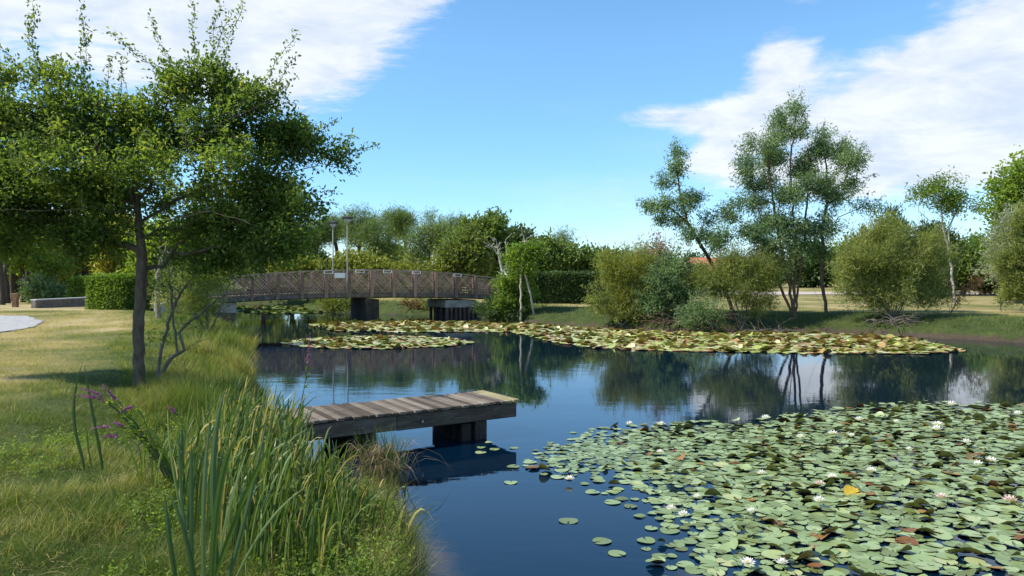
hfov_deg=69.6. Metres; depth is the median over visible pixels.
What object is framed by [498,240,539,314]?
birch sapling
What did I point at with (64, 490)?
rough grass
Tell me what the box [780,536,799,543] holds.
lily pad
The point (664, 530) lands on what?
lily pad
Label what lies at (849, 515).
lily pad
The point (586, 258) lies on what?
oak tree
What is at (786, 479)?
lily pad
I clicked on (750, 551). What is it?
lily pad
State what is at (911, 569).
lily pad
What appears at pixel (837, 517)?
lily pad
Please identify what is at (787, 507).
lily pad
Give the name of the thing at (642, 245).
silver poplar
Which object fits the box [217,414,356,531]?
iris plant
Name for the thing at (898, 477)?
lily pad
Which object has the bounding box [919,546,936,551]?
lily pad
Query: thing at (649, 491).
lily pad
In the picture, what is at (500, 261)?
dead tree
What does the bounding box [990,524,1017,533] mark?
lily pad
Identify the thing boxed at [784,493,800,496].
lily pad
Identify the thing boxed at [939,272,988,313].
twiggy sapling
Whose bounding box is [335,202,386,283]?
pine tree
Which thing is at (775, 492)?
lily pad
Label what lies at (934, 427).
water lily
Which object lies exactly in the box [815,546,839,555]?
lily pad
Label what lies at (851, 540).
lily pad
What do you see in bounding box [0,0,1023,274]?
sky
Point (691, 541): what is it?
lily pad
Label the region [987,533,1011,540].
lily pad
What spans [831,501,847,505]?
lily pad
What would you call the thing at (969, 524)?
lily pad
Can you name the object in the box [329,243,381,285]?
bush
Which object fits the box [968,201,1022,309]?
bush
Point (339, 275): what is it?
sign board
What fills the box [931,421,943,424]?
water lily
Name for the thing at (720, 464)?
lily pad
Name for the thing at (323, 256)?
treeline tree
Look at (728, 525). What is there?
lily pad
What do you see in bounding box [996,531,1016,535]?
lily pad
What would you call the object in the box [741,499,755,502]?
lily pad
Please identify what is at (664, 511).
lily pad
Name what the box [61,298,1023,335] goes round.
bank grass
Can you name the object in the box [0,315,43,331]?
path
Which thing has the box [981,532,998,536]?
lily pad
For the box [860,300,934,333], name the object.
dead branches
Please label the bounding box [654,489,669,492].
lily pad
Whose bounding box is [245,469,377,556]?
iris plant
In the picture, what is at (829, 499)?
lily pad
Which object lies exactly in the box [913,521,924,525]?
lily pad
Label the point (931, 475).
lily pad
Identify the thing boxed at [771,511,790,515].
lily pad
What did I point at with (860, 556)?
lily pad
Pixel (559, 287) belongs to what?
clipped hedge
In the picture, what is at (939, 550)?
lily pad
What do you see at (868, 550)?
lily pad
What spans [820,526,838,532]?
lily pad
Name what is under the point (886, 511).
lily pad
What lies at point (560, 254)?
oak tree
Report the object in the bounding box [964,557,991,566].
lily pad
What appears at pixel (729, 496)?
lily pad
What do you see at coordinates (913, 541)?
lily pad
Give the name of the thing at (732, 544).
lily pad
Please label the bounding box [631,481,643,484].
lily pad
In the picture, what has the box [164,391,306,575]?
iris plant
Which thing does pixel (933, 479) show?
lily pad
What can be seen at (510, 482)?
lily pad
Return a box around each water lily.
[563,475,574,479]
[666,504,675,509]
[677,510,687,515]
[739,557,755,564]
[747,507,754,512]
[775,557,788,563]
[813,496,823,501]
[930,425,941,429]
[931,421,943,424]
[935,492,945,497]
[973,460,983,465]
[986,456,998,461]
[1002,494,1016,500]
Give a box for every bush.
[14,271,68,302]
[15,245,80,283]
[265,249,312,301]
[292,249,334,302]
[307,252,348,299]
[313,298,349,312]
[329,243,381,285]
[331,298,350,311]
[356,244,403,288]
[386,253,431,288]
[395,298,425,309]
[409,298,449,309]
[423,250,462,292]
[478,265,540,321]
[589,240,670,323]
[630,242,706,320]
[679,234,801,330]
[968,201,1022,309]
[968,261,1000,294]
[983,196,1023,311]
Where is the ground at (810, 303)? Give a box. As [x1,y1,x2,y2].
[0,281,1023,575]
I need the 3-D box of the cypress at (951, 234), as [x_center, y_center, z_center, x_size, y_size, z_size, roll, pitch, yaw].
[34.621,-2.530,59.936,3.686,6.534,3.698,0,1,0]
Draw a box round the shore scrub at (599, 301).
[579,280,664,327]
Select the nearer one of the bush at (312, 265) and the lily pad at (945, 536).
the lily pad at (945, 536)
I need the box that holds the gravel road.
[730,292,1005,294]
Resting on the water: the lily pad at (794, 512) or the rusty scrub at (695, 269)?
the lily pad at (794, 512)
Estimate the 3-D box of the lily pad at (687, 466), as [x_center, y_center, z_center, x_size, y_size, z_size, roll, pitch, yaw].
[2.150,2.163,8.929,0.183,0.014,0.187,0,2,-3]
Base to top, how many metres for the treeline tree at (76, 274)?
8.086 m
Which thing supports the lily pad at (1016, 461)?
on the water
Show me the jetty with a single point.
(462, 416)
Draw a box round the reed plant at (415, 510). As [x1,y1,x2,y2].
[367,502,436,518]
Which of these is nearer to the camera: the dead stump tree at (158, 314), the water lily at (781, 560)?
the water lily at (781, 560)
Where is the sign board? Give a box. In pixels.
[334,273,344,277]
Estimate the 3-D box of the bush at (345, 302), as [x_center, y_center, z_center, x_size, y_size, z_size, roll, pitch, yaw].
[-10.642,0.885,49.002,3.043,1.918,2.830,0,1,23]
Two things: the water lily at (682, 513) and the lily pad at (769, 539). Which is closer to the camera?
the lily pad at (769, 539)
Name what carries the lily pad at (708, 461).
on the water
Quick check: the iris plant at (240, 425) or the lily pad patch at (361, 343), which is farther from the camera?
the lily pad patch at (361, 343)
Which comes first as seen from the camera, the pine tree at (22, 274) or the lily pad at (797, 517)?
the lily pad at (797, 517)
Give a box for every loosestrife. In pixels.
[75,384,169,476]
[168,406,189,435]
[291,333,310,438]
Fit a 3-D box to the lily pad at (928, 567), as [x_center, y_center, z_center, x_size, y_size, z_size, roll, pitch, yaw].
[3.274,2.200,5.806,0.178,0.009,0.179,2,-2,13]
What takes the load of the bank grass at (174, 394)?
on the ground at (810, 303)
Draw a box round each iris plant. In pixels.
[72,362,103,469]
[102,417,257,501]
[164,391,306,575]
[170,415,298,525]
[180,393,276,467]
[186,432,306,555]
[202,377,319,482]
[210,373,309,448]
[216,385,316,466]
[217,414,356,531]
[224,473,350,575]
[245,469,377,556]
[258,428,358,511]
[298,465,384,519]
[333,475,434,545]
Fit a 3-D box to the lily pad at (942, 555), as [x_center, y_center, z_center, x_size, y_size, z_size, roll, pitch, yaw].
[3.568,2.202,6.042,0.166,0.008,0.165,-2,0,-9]
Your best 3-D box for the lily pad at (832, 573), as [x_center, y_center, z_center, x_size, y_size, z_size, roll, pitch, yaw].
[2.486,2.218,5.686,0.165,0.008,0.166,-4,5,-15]
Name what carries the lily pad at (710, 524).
on the water
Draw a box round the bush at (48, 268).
[15,245,80,283]
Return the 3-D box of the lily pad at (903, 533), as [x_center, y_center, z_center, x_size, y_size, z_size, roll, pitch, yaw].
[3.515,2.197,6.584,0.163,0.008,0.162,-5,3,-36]
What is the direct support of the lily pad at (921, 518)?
on the water
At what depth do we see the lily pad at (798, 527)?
6.76 m
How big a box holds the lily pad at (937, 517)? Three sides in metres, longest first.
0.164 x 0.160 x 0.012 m
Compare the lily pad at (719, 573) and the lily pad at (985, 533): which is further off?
the lily pad at (985, 533)
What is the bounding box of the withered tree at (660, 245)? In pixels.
[644,228,688,285]
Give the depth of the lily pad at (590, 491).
7.91 m
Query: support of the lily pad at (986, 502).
on the water
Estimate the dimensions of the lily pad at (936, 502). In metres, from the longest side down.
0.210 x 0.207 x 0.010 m
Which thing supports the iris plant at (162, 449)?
on the ground at (810, 303)
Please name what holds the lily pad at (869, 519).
on the water
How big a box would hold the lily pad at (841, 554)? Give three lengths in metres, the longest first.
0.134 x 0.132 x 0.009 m
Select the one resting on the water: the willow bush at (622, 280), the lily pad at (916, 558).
the lily pad at (916, 558)
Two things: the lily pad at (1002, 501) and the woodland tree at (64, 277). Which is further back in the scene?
the woodland tree at (64, 277)
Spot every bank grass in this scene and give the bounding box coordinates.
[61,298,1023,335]
[108,310,415,517]
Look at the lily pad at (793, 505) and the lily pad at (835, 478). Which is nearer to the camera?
the lily pad at (793, 505)
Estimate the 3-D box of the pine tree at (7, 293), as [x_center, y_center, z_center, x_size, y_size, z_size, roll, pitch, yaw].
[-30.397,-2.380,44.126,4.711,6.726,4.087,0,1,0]
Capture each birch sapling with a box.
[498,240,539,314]
[500,236,552,321]
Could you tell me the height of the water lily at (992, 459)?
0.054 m
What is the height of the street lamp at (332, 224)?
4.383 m
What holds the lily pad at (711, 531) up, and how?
on the water
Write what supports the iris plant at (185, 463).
on the ground at (810, 303)
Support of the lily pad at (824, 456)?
on the water
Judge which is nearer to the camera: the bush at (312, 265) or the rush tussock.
the rush tussock
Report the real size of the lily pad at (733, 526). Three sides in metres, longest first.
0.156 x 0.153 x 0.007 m
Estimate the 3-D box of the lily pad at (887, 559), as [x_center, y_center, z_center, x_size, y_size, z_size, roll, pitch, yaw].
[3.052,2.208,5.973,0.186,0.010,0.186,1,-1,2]
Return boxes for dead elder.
[144,247,246,377]
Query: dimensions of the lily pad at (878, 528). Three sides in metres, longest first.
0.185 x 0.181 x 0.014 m
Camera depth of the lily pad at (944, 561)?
5.93 m
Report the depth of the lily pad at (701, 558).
6.03 m
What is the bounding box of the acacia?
[902,165,991,303]
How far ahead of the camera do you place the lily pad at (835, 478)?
8.21 m
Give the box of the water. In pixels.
[231,304,1023,575]
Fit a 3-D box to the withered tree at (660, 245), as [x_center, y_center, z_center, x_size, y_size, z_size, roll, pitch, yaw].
[7.170,-0.852,34.401,2.178,4.005,2.022,0,1,0]
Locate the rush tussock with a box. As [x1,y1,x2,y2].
[339,420,449,492]
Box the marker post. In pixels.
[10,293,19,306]
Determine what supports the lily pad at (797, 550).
on the water
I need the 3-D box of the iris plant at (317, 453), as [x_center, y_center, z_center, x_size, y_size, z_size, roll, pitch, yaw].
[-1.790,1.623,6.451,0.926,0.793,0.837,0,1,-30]
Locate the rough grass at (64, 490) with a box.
[0,377,460,575]
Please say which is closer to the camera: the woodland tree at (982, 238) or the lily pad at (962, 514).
the lily pad at (962, 514)
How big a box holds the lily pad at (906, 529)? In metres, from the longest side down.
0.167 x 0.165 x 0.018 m
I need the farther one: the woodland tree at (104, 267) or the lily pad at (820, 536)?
the woodland tree at (104, 267)
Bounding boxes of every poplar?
[617,234,668,272]
[970,145,1023,302]
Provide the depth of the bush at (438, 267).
57.29 m
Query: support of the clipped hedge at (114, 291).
on the ground at (810, 303)
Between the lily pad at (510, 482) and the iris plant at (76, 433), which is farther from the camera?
the lily pad at (510, 482)
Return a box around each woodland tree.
[3,239,57,292]
[31,208,84,285]
[58,213,127,277]
[85,213,149,274]
[116,213,192,300]
[158,219,222,295]
[219,229,262,285]
[249,236,304,287]
[289,216,325,258]
[826,225,872,294]
[942,234,993,295]
[946,235,967,293]
[966,228,1001,294]
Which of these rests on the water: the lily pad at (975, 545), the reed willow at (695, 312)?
the lily pad at (975, 545)
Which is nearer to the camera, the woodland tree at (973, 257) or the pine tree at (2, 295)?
the pine tree at (2, 295)
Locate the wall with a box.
[30,297,90,307]
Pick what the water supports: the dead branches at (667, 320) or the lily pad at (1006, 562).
the lily pad at (1006, 562)
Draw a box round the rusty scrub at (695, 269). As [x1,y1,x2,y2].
[678,256,718,295]
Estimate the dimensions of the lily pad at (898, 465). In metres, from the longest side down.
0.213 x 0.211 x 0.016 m
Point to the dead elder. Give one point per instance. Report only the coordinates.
(162, 343)
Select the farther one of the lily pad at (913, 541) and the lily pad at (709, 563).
the lily pad at (913, 541)
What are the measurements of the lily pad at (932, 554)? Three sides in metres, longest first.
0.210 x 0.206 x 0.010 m
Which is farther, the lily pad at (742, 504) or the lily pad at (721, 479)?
the lily pad at (721, 479)
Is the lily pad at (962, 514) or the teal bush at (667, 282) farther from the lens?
the teal bush at (667, 282)
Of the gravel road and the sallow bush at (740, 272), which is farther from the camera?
the gravel road
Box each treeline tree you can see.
[8,274,32,292]
[9,268,97,289]
[313,247,331,262]
[352,243,431,268]
[682,247,704,258]
[773,265,792,286]
[782,234,836,287]
[824,266,867,286]
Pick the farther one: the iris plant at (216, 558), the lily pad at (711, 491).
the lily pad at (711, 491)
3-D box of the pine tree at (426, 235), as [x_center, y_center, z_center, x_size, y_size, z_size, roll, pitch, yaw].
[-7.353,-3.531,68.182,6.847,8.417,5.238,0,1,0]
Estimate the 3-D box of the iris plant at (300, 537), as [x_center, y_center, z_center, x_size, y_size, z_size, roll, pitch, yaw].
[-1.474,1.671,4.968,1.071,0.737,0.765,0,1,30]
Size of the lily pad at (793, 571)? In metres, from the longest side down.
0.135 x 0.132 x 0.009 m
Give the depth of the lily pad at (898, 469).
8.77 m
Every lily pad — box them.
[504,481,516,484]
[507,464,519,467]
[523,460,536,463]
[539,463,552,470]
[551,475,563,478]
[559,518,577,523]
[585,489,599,493]
[593,537,611,543]
[598,458,610,461]
[605,499,620,503]
[608,464,618,467]
[608,550,625,556]
[625,474,639,478]
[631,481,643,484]
[632,484,647,488]
[635,471,648,474]
[637,537,654,542]
[646,489,662,493]
[646,559,663,562]
[652,469,665,472]
[652,498,668,502]
[652,553,666,558]
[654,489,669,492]
[654,508,671,513]
[660,522,678,527]
[660,527,679,533]
[665,500,681,504]
[669,497,682,502]
[669,542,684,547]
[670,474,684,477]
[676,561,694,567]
[679,498,693,501]
[680,538,697,543]
[681,464,695,467]
[681,519,695,523]
[685,565,705,573]
[687,462,699,465]
[688,503,704,507]
[692,506,707,510]
[693,548,707,552]
[694,555,715,561]
[696,518,712,522]
[698,532,718,537]
[698,537,718,543]
[698,565,712,569]
[700,559,718,566]
[703,460,716,463]
[703,529,719,534]
[704,488,720,494]
[705,547,719,551]
[706,522,720,526]
[706,569,724,575]
[711,510,722,513]
[712,450,723,453]
[712,544,721,548]
[713,462,728,467]
[714,537,728,542]
[715,477,730,481]
[715,522,731,527]
[715,558,734,566]
[716,499,730,503]
[719,538,737,551]
[722,494,741,499]
[722,518,737,523]
[722,554,741,561]
[724,488,741,491]
[725,524,739,529]
[729,534,748,540]
[730,505,743,510]
[731,479,740,483]
[736,502,750,506]
[737,525,751,532]
[739,547,760,555]
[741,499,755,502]
[742,492,756,495]
[742,568,762,573]
[743,476,759,480]
[745,527,762,532]
[747,536,764,542]
[751,565,772,573]
[756,483,771,487]
[757,495,776,499]
[761,550,784,558]
[762,536,782,544]
[763,515,779,521]
[764,481,781,486]
[764,490,779,494]
[765,501,781,506]
[765,571,780,575]
[767,543,783,548]
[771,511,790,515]
[773,530,788,535]
[773,554,791,560]
[774,500,787,504]
[775,505,792,510]
[776,546,793,552]
[779,477,791,481]
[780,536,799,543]
[780,543,794,547]
[780,551,800,557]
[784,467,801,471]
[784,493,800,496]
[784,569,802,574]
[787,503,802,507]
[787,510,803,515]
[788,525,804,529]
[789,515,806,519]
[791,489,811,492]
[791,545,813,553]
[793,550,814,559]
[797,534,816,541]
[798,505,816,510]
[804,556,819,561]
[805,502,821,507]
[806,525,821,530]
[807,515,828,521]
[807,521,827,527]
[807,562,823,566]
[808,512,827,516]
[808,533,828,540]
[808,541,831,547]
[811,529,828,534]
[814,501,833,505]
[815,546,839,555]
[816,454,829,458]
[817,560,833,565]
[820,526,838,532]
[823,477,839,479]
[823,496,839,501]
[823,570,844,575]
[824,539,844,545]
[828,515,849,520]
[829,491,844,494]
[829,556,847,562]
[830,508,849,512]
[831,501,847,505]
[831,567,849,574]
[833,496,849,500]
[833,528,846,533]
[835,552,850,556]
[837,474,851,478]
[837,513,857,518]
[840,531,858,538]
[841,523,856,527]
[841,541,853,547]
[843,485,861,497]
[843,493,860,498]
[843,538,859,541]
[843,555,859,561]
[844,546,866,554]
[846,482,865,486]
[846,552,869,558]
[847,461,865,464]
[848,530,868,536]
[849,505,864,510]
[852,544,868,549]
[855,483,870,492]
[858,565,873,572]
[859,516,877,521]
[859,559,883,569]
[860,543,880,549]
[861,512,876,516]
[862,528,885,534]
[863,500,885,504]
[863,549,880,553]
[866,460,884,463]
[867,552,883,557]
[875,526,894,532]
[875,556,898,564]
[879,509,901,514]
[879,562,896,566]
[880,537,897,542]
[881,481,896,484]
[881,550,898,556]
[890,461,904,466]
[891,468,909,471]
[892,478,909,486]
[893,475,905,479]
[895,536,918,545]
[895,544,919,553]
[897,520,915,527]
[897,526,916,531]
[897,530,914,536]
[899,565,921,572]
[900,499,913,502]
[903,553,932,562]
[904,486,922,489]
[904,502,922,507]
[909,524,933,530]
[912,537,924,541]
[913,514,929,519]
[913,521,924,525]
[914,563,939,570]
[915,527,934,532]
[918,474,936,477]
[918,544,937,547]
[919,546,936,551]
[919,549,937,559]
[920,485,938,488]
[921,453,938,456]
[923,542,943,547]
[924,498,946,505]
[928,469,942,473]
[929,478,948,483]
[929,532,952,539]
[931,496,949,500]
[931,516,942,520]
[933,528,945,532]
[934,558,957,564]
[935,487,950,491]
[935,547,957,553]
[935,552,957,559]
[937,510,956,516]
[938,526,954,533]
[941,471,959,474]
[941,476,959,480]
[941,517,957,522]
[944,549,963,551]
[956,515,981,521]
[959,513,978,516]
[959,530,982,536]
[959,547,985,554]
[961,470,973,473]
[962,522,979,526]
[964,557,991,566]
[965,542,984,547]
[975,509,997,515]
[977,501,996,504]
[979,536,998,542]
[981,491,1001,497]
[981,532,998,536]
[986,551,1011,559]
[986,566,1005,568]
[987,505,1005,511]
[987,517,1006,523]
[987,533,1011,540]
[988,476,1006,480]
[988,503,1007,505]
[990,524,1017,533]
[994,499,1011,503]
[995,557,1022,565]
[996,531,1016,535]
[1001,549,1021,556]
[1003,459,1021,463]
[1004,505,1023,513]
[1010,556,1023,560]
[1011,534,1023,539]
[1013,565,1023,570]
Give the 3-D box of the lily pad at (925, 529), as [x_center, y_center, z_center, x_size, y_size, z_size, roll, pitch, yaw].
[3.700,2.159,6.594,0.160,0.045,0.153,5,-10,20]
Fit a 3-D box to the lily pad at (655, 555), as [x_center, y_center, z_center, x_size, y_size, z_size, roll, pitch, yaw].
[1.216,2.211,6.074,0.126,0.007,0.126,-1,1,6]
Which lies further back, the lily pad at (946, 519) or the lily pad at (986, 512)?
the lily pad at (986, 512)
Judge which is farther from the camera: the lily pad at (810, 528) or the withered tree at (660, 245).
the withered tree at (660, 245)
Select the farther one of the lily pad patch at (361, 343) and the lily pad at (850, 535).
the lily pad patch at (361, 343)
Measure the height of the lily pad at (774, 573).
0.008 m
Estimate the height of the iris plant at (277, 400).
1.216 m
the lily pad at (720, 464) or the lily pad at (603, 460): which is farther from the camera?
the lily pad at (603, 460)
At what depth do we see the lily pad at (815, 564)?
5.85 m
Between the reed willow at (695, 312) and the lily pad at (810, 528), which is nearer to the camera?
the lily pad at (810, 528)
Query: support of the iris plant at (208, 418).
on the ground at (810, 303)
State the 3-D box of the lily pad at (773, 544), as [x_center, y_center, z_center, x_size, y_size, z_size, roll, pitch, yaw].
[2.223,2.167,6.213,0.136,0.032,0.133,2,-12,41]
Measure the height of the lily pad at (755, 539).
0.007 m
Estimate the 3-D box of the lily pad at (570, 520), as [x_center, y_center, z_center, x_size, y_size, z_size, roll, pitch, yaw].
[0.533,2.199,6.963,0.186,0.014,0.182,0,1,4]
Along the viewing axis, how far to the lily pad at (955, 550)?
6.06 m
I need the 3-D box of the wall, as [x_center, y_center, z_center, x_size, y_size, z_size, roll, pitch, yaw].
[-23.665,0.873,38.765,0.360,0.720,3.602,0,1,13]
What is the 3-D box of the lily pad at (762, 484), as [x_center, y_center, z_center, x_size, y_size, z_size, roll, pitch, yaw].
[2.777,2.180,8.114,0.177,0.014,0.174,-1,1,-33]
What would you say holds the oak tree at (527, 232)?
on the ground at (810, 303)
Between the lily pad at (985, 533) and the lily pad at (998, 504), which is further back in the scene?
the lily pad at (998, 504)
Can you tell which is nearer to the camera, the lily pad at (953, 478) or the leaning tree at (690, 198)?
the lily pad at (953, 478)
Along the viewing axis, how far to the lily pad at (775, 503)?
7.46 m
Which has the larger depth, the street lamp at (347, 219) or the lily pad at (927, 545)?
the street lamp at (347, 219)
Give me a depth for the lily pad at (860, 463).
9.08 m
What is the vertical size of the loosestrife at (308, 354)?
1.157 m
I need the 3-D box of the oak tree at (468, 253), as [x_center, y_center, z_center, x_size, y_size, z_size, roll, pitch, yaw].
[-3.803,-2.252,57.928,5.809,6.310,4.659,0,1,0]
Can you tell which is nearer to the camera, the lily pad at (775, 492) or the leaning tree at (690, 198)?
the lily pad at (775, 492)
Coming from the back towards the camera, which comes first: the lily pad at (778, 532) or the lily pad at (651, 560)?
the lily pad at (778, 532)
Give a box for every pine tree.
[0,227,25,304]
[3,245,26,302]
[9,243,37,301]
[20,201,54,301]
[25,216,48,300]
[305,210,345,262]
[317,208,348,257]
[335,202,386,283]
[349,208,404,269]
[375,205,409,258]
[384,201,420,281]
[398,206,459,283]
[441,206,465,289]
[543,223,585,245]
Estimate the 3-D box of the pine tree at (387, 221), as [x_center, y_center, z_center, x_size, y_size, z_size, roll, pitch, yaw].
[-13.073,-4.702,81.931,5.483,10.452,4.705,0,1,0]
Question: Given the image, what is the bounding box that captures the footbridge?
[153,269,515,324]
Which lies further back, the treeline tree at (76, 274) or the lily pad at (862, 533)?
the treeline tree at (76, 274)
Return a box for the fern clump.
[470,296,527,322]
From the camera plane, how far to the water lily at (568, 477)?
8.24 m
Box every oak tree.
[0,0,380,389]
[428,221,499,287]
[434,206,518,280]
[503,222,539,267]
[522,227,583,271]
[546,239,605,276]
[591,243,630,282]
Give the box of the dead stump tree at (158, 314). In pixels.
[152,238,173,318]
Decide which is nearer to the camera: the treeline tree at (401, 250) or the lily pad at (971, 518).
the lily pad at (971, 518)
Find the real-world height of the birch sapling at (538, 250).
4.607 m
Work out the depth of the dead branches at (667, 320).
31.55 m
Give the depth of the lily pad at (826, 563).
5.92 m
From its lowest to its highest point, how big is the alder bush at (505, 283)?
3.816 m
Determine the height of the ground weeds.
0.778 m
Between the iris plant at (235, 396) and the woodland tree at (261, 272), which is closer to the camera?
the iris plant at (235, 396)
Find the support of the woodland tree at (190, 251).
on the ground at (810, 303)
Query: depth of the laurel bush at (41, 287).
44.50 m
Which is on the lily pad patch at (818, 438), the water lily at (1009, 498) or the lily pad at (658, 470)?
the water lily at (1009, 498)
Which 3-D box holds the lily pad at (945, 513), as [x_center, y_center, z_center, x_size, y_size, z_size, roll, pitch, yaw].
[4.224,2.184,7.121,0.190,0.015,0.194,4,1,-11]
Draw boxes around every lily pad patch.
[236,304,324,313]
[280,333,473,348]
[310,318,965,353]
[522,397,1023,575]
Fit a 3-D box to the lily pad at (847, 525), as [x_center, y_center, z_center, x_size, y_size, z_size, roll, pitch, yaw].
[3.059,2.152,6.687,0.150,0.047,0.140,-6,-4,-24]
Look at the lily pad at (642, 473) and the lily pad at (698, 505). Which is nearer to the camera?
the lily pad at (698, 505)
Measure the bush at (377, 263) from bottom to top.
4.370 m
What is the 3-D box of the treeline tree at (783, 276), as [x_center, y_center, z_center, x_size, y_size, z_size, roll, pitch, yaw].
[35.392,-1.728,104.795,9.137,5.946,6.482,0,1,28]
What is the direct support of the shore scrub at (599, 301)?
on the ground at (810, 303)
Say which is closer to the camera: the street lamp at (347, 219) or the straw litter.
the straw litter
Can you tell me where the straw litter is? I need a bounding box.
[0,437,411,575]
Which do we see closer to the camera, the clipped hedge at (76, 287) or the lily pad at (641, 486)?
the lily pad at (641, 486)
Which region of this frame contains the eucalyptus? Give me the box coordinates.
[700,86,895,317]
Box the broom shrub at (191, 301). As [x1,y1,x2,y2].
[147,244,250,331]
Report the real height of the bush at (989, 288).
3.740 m
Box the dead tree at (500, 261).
[483,233,511,273]
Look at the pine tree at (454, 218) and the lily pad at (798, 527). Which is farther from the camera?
the pine tree at (454, 218)
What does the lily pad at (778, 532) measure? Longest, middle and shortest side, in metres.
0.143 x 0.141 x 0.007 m
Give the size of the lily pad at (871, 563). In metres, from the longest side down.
0.186 x 0.184 x 0.015 m
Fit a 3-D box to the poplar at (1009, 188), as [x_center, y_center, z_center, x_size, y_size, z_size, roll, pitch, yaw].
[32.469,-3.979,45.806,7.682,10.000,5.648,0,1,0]
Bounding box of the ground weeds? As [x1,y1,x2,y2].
[0,413,416,575]
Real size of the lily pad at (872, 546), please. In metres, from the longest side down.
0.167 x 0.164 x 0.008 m
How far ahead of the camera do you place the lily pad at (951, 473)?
8.59 m
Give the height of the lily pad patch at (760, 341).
0.245 m
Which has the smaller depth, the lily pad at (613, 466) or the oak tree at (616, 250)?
the lily pad at (613, 466)
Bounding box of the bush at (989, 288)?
[968,261,1000,294]
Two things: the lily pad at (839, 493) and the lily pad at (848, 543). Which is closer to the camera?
the lily pad at (848, 543)
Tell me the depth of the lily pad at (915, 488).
7.98 m
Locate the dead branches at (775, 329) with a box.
[723,306,798,332]
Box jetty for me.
[252,390,518,456]
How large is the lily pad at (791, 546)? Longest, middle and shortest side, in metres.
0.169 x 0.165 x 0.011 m
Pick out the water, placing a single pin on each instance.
(494, 523)
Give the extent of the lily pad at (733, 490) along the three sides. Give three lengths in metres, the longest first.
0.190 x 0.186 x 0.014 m
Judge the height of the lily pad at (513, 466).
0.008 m
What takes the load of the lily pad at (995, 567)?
on the water
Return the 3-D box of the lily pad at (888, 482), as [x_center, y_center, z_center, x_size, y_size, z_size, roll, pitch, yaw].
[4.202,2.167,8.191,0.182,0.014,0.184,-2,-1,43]
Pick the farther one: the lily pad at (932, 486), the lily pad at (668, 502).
the lily pad at (932, 486)
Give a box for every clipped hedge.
[63,274,87,297]
[84,272,152,309]
[519,269,612,303]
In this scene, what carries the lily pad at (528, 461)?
on the water
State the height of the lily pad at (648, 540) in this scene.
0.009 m
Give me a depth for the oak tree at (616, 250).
67.43 m
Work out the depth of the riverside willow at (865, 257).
30.18 m
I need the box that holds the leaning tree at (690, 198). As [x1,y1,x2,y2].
[636,136,736,316]
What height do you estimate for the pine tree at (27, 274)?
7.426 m
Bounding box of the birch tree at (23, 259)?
[3,235,50,285]
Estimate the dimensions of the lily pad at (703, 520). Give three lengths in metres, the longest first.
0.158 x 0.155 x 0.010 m
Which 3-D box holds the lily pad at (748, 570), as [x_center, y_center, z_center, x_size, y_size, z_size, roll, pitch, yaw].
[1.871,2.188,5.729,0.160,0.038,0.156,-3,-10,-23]
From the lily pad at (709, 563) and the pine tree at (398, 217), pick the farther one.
the pine tree at (398, 217)
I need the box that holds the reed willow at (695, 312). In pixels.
[673,284,733,331]
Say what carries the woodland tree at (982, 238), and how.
on the ground at (810, 303)
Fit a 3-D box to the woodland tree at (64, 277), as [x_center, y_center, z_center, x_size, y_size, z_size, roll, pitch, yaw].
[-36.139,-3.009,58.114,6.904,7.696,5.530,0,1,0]
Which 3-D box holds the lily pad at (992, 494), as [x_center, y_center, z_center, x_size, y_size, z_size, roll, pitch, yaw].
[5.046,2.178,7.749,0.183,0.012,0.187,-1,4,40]
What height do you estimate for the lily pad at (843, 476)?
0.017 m
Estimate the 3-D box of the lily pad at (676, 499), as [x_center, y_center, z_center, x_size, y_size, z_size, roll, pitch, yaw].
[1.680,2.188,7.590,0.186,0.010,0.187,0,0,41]
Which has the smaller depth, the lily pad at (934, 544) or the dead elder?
the lily pad at (934, 544)
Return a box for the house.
[687,257,746,289]
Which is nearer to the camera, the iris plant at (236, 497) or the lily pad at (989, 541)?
the iris plant at (236, 497)
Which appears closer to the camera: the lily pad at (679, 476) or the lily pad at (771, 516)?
the lily pad at (771, 516)
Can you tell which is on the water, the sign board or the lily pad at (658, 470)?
the lily pad at (658, 470)
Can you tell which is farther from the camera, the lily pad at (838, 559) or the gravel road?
the gravel road
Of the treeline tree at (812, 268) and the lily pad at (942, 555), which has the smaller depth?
the lily pad at (942, 555)
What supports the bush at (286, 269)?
on the ground at (810, 303)
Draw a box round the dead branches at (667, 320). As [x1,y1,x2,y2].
[639,307,739,332]
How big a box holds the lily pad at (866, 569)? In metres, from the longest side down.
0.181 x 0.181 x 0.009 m
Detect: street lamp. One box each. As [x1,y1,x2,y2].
[327,221,337,269]
[341,216,352,299]
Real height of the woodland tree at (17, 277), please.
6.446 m
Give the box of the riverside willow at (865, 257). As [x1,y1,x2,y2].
[816,205,970,319]
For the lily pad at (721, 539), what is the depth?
6.46 m
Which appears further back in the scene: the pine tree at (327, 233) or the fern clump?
the pine tree at (327, 233)
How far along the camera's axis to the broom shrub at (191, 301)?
24.78 m
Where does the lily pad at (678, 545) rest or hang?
on the water
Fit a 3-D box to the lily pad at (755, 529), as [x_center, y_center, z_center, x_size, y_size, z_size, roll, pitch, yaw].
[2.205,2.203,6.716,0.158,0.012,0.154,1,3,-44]
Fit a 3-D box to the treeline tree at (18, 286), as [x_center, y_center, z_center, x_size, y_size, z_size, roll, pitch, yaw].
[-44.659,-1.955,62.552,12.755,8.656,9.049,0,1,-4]

